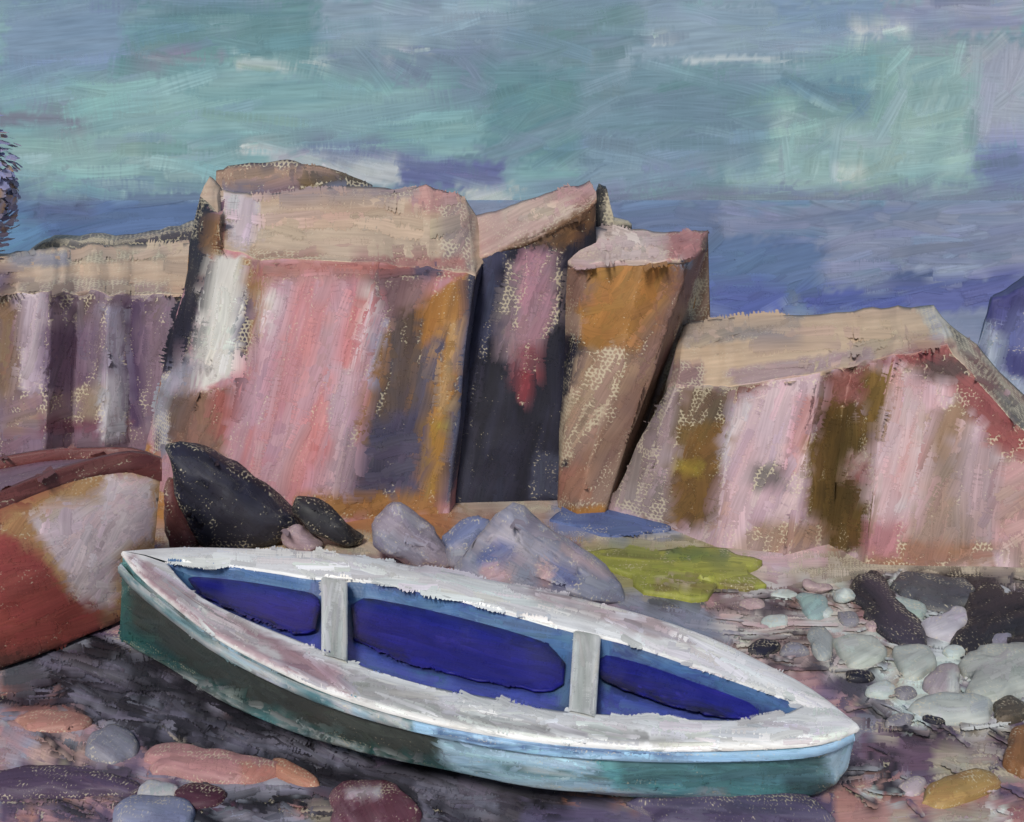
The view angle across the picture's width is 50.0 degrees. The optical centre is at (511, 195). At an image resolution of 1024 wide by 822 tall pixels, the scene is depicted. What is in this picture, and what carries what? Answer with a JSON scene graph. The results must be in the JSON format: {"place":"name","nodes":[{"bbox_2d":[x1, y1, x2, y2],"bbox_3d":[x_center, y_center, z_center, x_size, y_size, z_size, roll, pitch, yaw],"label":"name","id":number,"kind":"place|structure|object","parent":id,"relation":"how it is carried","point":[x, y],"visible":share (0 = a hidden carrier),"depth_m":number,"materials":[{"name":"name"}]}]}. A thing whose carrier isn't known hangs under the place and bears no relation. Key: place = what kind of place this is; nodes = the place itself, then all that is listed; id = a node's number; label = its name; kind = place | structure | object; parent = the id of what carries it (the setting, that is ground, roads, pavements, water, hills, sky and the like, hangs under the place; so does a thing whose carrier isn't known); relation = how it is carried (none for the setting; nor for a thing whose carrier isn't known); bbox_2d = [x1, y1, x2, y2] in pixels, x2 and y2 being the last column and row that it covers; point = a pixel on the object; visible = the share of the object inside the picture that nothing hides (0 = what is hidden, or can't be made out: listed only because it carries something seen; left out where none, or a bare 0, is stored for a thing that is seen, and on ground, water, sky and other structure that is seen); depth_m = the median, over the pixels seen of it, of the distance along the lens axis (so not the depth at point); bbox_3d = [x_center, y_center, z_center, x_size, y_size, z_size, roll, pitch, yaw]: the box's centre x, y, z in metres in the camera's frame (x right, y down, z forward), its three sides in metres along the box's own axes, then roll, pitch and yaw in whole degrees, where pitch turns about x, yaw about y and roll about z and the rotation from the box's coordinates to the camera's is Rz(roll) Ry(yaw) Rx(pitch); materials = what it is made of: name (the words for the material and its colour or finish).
{"place":"outdoors","nodes":[
{"label":"outdoors","id":0,"kind":"place"},
{"bbox_2d":[0,0,1023,199],"bbox_3d":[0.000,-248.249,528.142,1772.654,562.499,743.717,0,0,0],"label":"sky","id":1,"kind":"structure","parent":0,"point":[618,99],"depth_m":874.52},
{"bbox_2d":[0,490,1023,821],"bbox_3d":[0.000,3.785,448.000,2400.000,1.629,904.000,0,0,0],"label":"ground","id":2,"kind":"structure","parent":0,"point":[102,676],"depth_m":6.17,"materials":[{"name":"grey stone"}]},
{"bbox_2d":[14,709,92,733],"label":"salmon stone","id":3,"kind":"object","parent":2,"relation":"on","point":[50,721],"visible":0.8,"depth_m":6.19,"materials":[{"name":"pink stone"}]},
{"bbox_2d":[0,765,137,799],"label":"purple stone","id":4,"kind":"object","parent":2,"relation":"on","point":[49,782],"visible":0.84,"depth_m":5.50,"materials":[{"name":"purple stone"}]},
{"bbox_2d":[0,446,161,667],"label":"rowing boat","id":5,"kind":"object","parent":2,"relation":"on","point":[75,522],"visible":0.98,"depth_m":7.47,"materials":[{"name":"paint"}]},
{"bbox_2d":[0,238,191,456],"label":"flat topped rock","id":6,"kind":"object","parent":2,"relation":"on","point":[85,332],"visible":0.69,"depth_m":12.17,"materials":[{"name":"stone"}]},
{"bbox_2d":[0,113,23,257],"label":"bush","id":7,"kind":"object","parent":6,"relation":"on","point":[10,191],"visible":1,"depth_m":13.84,"materials":[{"name":"plant"}]},
{"bbox_2d":[85,724,138,763],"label":"grey stone","id":8,"kind":"object","parent":2,"relation":"on","point":[111,744],"visible":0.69,"depth_m":5.91,"materials":[{"name":"grey stone"}]},
{"bbox_2d":[31,220,195,251],"bbox_3d":[-5.507,1.742,15.215,2.997,2.975,1.384,0,0,0],"label":"rock","id":9,"kind":"object","parent":2,"relation":"on","point":[75,241],"visible":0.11,"depth_m":14.78,"materials":[{"name":"grey stone"}]},
{"bbox_2d":[111,796,194,821],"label":"blue stone","id":10,"kind":"object","parent":2,"relation":"on","point":[152,809],"visible":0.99,"depth_m":5.27,"materials":[{"name":"blue stone"}]},
{"bbox_2d":[136,780,177,796],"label":"white stone","id":11,"kind":"object","parent":2,"relation":"on","point":[156,788],"visible":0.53,"depth_m":5.48,"materials":[{"name":"white stone"}]},
{"bbox_2d":[160,476,197,547],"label":"red rock","id":12,"kind":"object","parent":2,"relation":"on","point":[177,531],"visible":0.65,"depth_m":9.23,"materials":[{"name":"red stone"}]},
{"bbox_2d":[174,782,226,809],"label":"maroon stone","id":13,"kind":"object","parent":2,"relation":"on","point":[198,795],"visible":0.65,"depth_m":5.42,"materials":[{"name":"purple stone"}]},
{"bbox_2d":[144,740,278,785],"bbox_3d":[-1.598,3.011,5.739,0.829,0.157,0.316,0,0,18],"label":"salmon stone","id":14,"kind":"object","parent":2,"relation":"on","point":[176,759],"visible":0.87,"depth_m":5.69,"materials":[{"name":"pink stone"}]},
{"bbox_2d":[166,441,297,547],"bbox_3d":[-2.414,2.581,9.479,1.145,0.918,0.634,0,0,0],"label":"dark boulder","id":15,"kind":"object","parent":2,"relation":"on","point":[227,502],"visible":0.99,"depth_m":9.23,"materials":[{"name":"black stone"}]},
{"bbox_2d":[213,157,371,194],"bbox_3d":[-2.634,1.337,13.053,1.988,3.615,0.841,0,0,0],"label":"brown rock","id":16,"kind":"object","parent":2,"relation":"on","point":[271,176],"visible":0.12,"depth_m":12.99,"materials":[{"name":"beige stone"}]},
{"bbox_2d":[273,757,319,786],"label":"orange stone","id":17,"kind":"object","parent":2,"relation":"on","point":[288,771],"visible":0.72,"depth_m":5.63,"materials":[{"name":"orange stone"}]},
{"bbox_2d":[279,523,327,550],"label":"pale stone","id":18,"kind":"object","parent":2,"relation":"on","point":[298,536],"visible":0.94,"depth_m":9.28,"materials":[{"name":"pink stone"}]},
{"bbox_2d":[148,176,480,523],"bbox_3d":[-2.112,1.460,11.319,3.690,3.377,2.442,0,0,12],"label":"flat topped rock","id":19,"kind":"object","parent":2,"relation":"on","point":[320,346],"visible":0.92,"depth_m":10.41,"materials":[{"name":"pink stone"}]},
{"bbox_2d":[290,496,362,548],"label":"boulder","id":20,"kind":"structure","parent":2,"relation":"on","point":[332,524],"depth_m":9.29,"materials":[{"name":"black stone"}]},
{"bbox_2d":[328,779,421,821],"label":"maroon stone","id":21,"kind":"object","parent":2,"relation":"on","point":[368,800],"visible":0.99,"depth_m":5.31,"materials":[{"name":"red stone"}]},
{"bbox_2d":[372,500,451,566],"bbox_3d":[-0.804,2.774,8.952,0.690,0.535,0.496,0,0,0],"label":"lilac slab","id":22,"kind":"object","parent":2,"relation":"on","point":[402,530],"depth_m":8.81,"materials":[{"name":"purple stone"}]},
{"bbox_2d":[445,518,485,564],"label":"blue rock","id":23,"kind":"object","parent":2,"relation":"on","point":[459,536],"visible":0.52,"depth_m":8.85,"materials":[{"name":"blue stone"}]},
{"bbox_2d":[118,546,859,797],"bbox_3d":[-0.474,2.706,6.410,4.830,0.680,1.957,0,0,27],"label":"rowing boat","id":24,"kind":"object","parent":2,"relation":"on","point":[486,678],"visible":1,"depth_m":5.99,"materials":[{"name":"paint"}]},
{"bbox_2d":[454,179,597,502],"bbox_3d":[0.145,1.468,11.507,1.449,3.344,1.697,0,0,0],"label":"flat topped rock","id":25,"kind":"object","parent":2,"relation":"on","point":[528,248],"visible":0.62,"depth_m":10.79,"materials":[{"name":"black stone"}]},
{"bbox_2d":[453,503,626,605],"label":"lilac peak","id":26,"kind":"structure","parent":2,"relation":"on","point":[512,543],"depth_m":7.98,"materials":[{"name":"purple stone"}]},
{"bbox_2d":[549,508,670,537],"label":"tide pool","id":27,"kind":"structure","parent":2,"relation":"on","point":[608,523],"depth_m":9.89,"materials":[{"name":"liquid"}]},
{"bbox_2d":[596,184,631,230],"bbox_3d":[1.123,1.498,12.376,0.672,3.256,0.750,0,0,0],"label":"rock spire","id":28,"kind":"object","parent":2,"relation":"on","point":[607,220],"visible":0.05,"depth_m":12.10,"materials":[{"name":"beige stone"}]},
{"bbox_2d":[552,226,710,514],"bbox_3d":[1.272,1.726,10.830,1.782,2.822,1.890,0,0,0],"label":"flat topped rock","id":29,"kind":"object","parent":2,"relation":"on","point":[636,299],"visible":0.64,"depth_m":10.39,"materials":[{"name":"brown stone"}]},
{"bbox_2d":[628,793,835,821],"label":"purple stone","id":30,"kind":"object","parent":2,"relation":"on","point":[781,807],"visible":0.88,"depth_m":5.25,"materials":[{"name":"purple stone"}]},
{"bbox_2d":[742,597,767,609],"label":"stone chip","id":31,"kind":"object","parent":2,"relation":"on","point":[753,603],"visible":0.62,"depth_m":7.99,"materials":[{"name":"pink stone"}]},
{"bbox_2d":[750,639,775,654],"bbox_3d":[1.656,3.010,7.274,0.143,0.102,0.238,0,0,37],"label":"stone chip","id":32,"kind":"object","parent":2,"relation":"on","point":[762,646],"visible":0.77,"depth_m":7.23,"materials":[{"name":"black stone"}]},
{"bbox_2d":[764,616,788,629],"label":"stone chip","id":33,"kind":"object","parent":2,"relation":"on","point":[778,621],"visible":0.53,"depth_m":7.62,"materials":[{"name":"grey stone"}]},
{"bbox_2d":[773,589,794,600],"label":"stone chip","id":34,"kind":"object","parent":2,"relation":"on","point":[782,594],"visible":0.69,"depth_m":8.15,"materials":[{"name":"white stone"}]},
{"bbox_2d":[779,643,806,657],"bbox_3d":[1.842,3.011,7.215,0.188,0.107,0.195,0,0,0],"label":"stone chip","id":35,"kind":"object","parent":2,"relation":"on","point":[790,649],"visible":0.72,"depth_m":7.16,"materials":[{"name":"grey stone"}]},
{"bbox_2d":[795,593,828,619],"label":"pale stone","id":36,"kind":"object","parent":2,"relation":"on","point":[814,606],"visible":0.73,"depth_m":7.92,"materials":[{"name":"stone"}]},
{"bbox_2d":[800,579,830,593],"bbox_3d":[2.296,2.973,8.317,0.208,0.100,0.193,0,0,0],"label":"stone chip","id":37,"kind":"object","parent":2,"relation":"on","point":[815,586],"visible":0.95,"depth_m":8.27,"materials":[{"name":"pink stone"}]},
{"bbox_2d":[610,303,1023,567],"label":"flat topped rock","id":38,"kind":"object","parent":2,"relation":"on","point":[874,433],"visible":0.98,"depth_m":9.37,"materials":[{"name":"pink stone"}]},
{"bbox_2d":[807,627,832,660],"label":"pale stone","id":39,"kind":"object","parent":2,"relation":"on","point":[820,640],"visible":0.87,"depth_m":7.27,"materials":[{"name":"grey stone"}]},
{"bbox_2d":[822,607,835,619],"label":"stone chip","id":40,"kind":"object","parent":2,"relation":"on","point":[829,613],"visible":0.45,"depth_m":7.79,"materials":[{"name":"grey stone"}]},
{"bbox_2d":[832,588,855,601],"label":"stone chip","id":41,"kind":"object","parent":2,"relation":"on","point":[846,595],"visible":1,"depth_m":8.08,"materials":[{"name":"white stone"}]},
{"bbox_2d":[837,611,861,625],"bbox_3d":[2.378,3.009,7.757,0.155,0.112,0.248,0,0,43],"label":"stone chip","id":42,"kind":"object","parent":2,"relation":"on","point":[849,618],"visible":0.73,"depth_m":7.71,"materials":[{"name":"grey stone"}]},
{"bbox_2d":[846,668,870,683],"bbox_3d":[2.162,3.009,6.832,0.198,0.108,0.137,0,0,-43],"label":"stone chip","id":43,"kind":"object","parent":2,"relation":"on","point":[858,676],"visible":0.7,"depth_m":6.78,"materials":[{"name":"black stone"}]},
{"bbox_2d":[832,634,886,668],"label":"pale stone","id":44,"kind":"object","parent":2,"relation":"on","point":[858,651],"visible":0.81,"depth_m":7.11,"materials":[{"name":"white stone"}]},
{"bbox_2d":[863,620,875,631],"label":"stone chip","id":45,"kind":"object","parent":2,"relation":"on","point":[870,625],"visible":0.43,"depth_m":7.58,"materials":[{"name":"pink stone"}]},
{"bbox_2d":[868,681,897,699],"bbox_3d":[2.248,3.011,6.639,0.229,0.106,0.173,0,0,-30],"label":"stone chip","id":46,"kind":"object","parent":2,"relation":"on","point":[882,690],"visible":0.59,"depth_m":6.59,"materials":[{"name":"white stone"}]},
{"bbox_2d":[849,571,926,645],"bbox_3d":[2.695,2.999,8.008,0.434,0.144,1.493,0,0,0],"label":"black ledge","id":47,"kind":"object","parent":2,"relation":"on","point":[891,616],"visible":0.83,"depth_m":7.76,"materials":[{"name":"black stone"}]},
{"bbox_2d":[883,714,907,728],"bbox_3d":[2.180,3.012,6.231,0.106,0.105,0.176,0,0,41],"label":"stone chip","id":48,"kind":"object","parent":2,"relation":"on","point":[896,719],"visible":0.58,"depth_m":6.21,"materials":[{"name":"grey stone"}]},
{"bbox_2d":[894,685,914,698],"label":"stone chip","id":49,"kind":"object","parent":2,"relation":"on","point":[903,692],"visible":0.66,"depth_m":6.56,"materials":[{"name":"grey stone"}]},
{"bbox_2d":[895,597,926,619],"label":"pale stone","id":50,"kind":"object","parent":2,"relation":"on","point":[917,608],"visible":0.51,"depth_m":7.89,"materials":[{"name":"grey stone"}]},
{"bbox_2d":[897,776,926,796],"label":"lilac stone","id":51,"kind":"object","parent":2,"relation":"on","point":[911,787],"visible":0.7,"depth_m":5.51,"materials":[{"name":"stone"}]},
{"bbox_2d":[892,643,936,680],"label":"pale stone","id":52,"kind":"object","parent":2,"relation":"on","point":[916,662],"visible":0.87,"depth_m":6.96,"materials":[{"name":"white stone"}]},
{"bbox_2d":[923,714,941,724],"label":"stone chip","id":53,"kind":"object","parent":2,"relation":"on","point":[929,718],"visible":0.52,"depth_m":6.22,"materials":[{"name":"black stone"}]},
{"bbox_2d":[891,572,974,613],"bbox_3d":[3.202,2.991,8.242,0.639,0.156,0.798,0,0,0],"label":"black ledge","id":54,"kind":"object","parent":2,"relation":"on","point":[934,592],"visible":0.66,"depth_m":8.19,"materials":[{"name":"grey stone"}]},
{"bbox_2d":[923,661,959,693],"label":"round stone","id":55,"kind":"object","parent":2,"relation":"on","point":[943,676],"visible":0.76,"depth_m":6.67,"materials":[{"name":"pink stone"}]},
{"bbox_2d":[920,604,966,642],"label":"pale stone","id":56,"kind":"object","parent":2,"relation":"on","point":[948,624],"visible":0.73,"depth_m":7.54,"materials":[{"name":"grey stone"}]},
{"bbox_2d":[909,692,992,725],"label":"pale stone","id":57,"kind":"object","parent":2,"relation":"on","point":[951,709],"visible":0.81,"depth_m":6.31,"materials":[{"name":"white stone"}]},
{"bbox_2d":[944,643,965,658],"bbox_3d":[2.911,3.009,7.219,0.207,0.110,0.154,0,0,-25],"label":"stone chip","id":58,"kind":"object","parent":2,"relation":"on","point":[953,651],"visible":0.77,"depth_m":7.16,"materials":[{"name":"white stone"}]},
{"bbox_2d":[922,769,1002,808],"bbox_3d":[2.253,3.002,5.519,0.542,0.131,0.187,0,0,-26],"label":"ochre stone","id":59,"kind":"object","parent":2,"relation":"on","point":[965,786],"visible":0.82,"depth_m":5.48,"materials":[{"name":"yellow stone"}]},
{"bbox_2d":[951,582,1023,655],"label":"black ledge","id":60,"kind":"object","parent":2,"relation":"on","point":[991,609],"visible":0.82,"depth_m":7.63,"materials":[{"name":"black stone"}]},
{"bbox_2d":[957,641,1023,702],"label":"pale stone","id":61,"kind":"object","parent":2,"relation":"on","point":[994,672],"visible":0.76,"depth_m":6.74,"materials":[{"name":"white stone"}]},
{"bbox_2d":[992,632,1010,643],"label":"lilac stone","id":62,"kind":"object","parent":2,"relation":"on","point":[999,638],"visible":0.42,"depth_m":7.34,"materials":[{"name":"purple stone"}]},
{"bbox_2d":[993,696,1023,724],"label":"olive stone","id":63,"kind":"object","parent":2,"relation":"on","point":[1008,709],"visible":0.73,"depth_m":6.30,"materials":[{"name":"brown stone"}]},
{"bbox_2d":[1003,720,1023,778],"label":"orange boulder","id":64,"kind":"object","parent":2,"relation":"on","point":[1013,759],"visible":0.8,"depth_m":5.80,"materials":[{"name":"orange stone"}]},
{"bbox_2d":[1005,635,1023,642],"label":"black ledge","id":65,"kind":"object","parent":2,"relation":"on","point":[1019,638],"visible":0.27,"depth_m":7.31,"materials":[{"name":"black stone"}]},
{"bbox_2d":[0,200,1023,345],"bbox_3d":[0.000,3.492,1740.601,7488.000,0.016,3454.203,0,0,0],"label":"sea","id":66,"kind":"structure","parent":0,"point":[956,263],"depth_m":83.84,"materials":[{"name":"liquid"}]},
{"bbox_2d":[976,279,1023,401],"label":"headland","id":67,"kind":"structure","parent":66,"relation":"in","point":[1000,344],"depth_m":15.24,"materials":[{"name":"stone"}]},
{"bbox_2d":[590,544,765,602],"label":"grass","id":68,"kind":"structure","parent":0,"point":[691,574],"depth_m":8.63,"materials":[{"name":"plant"}]}
]}

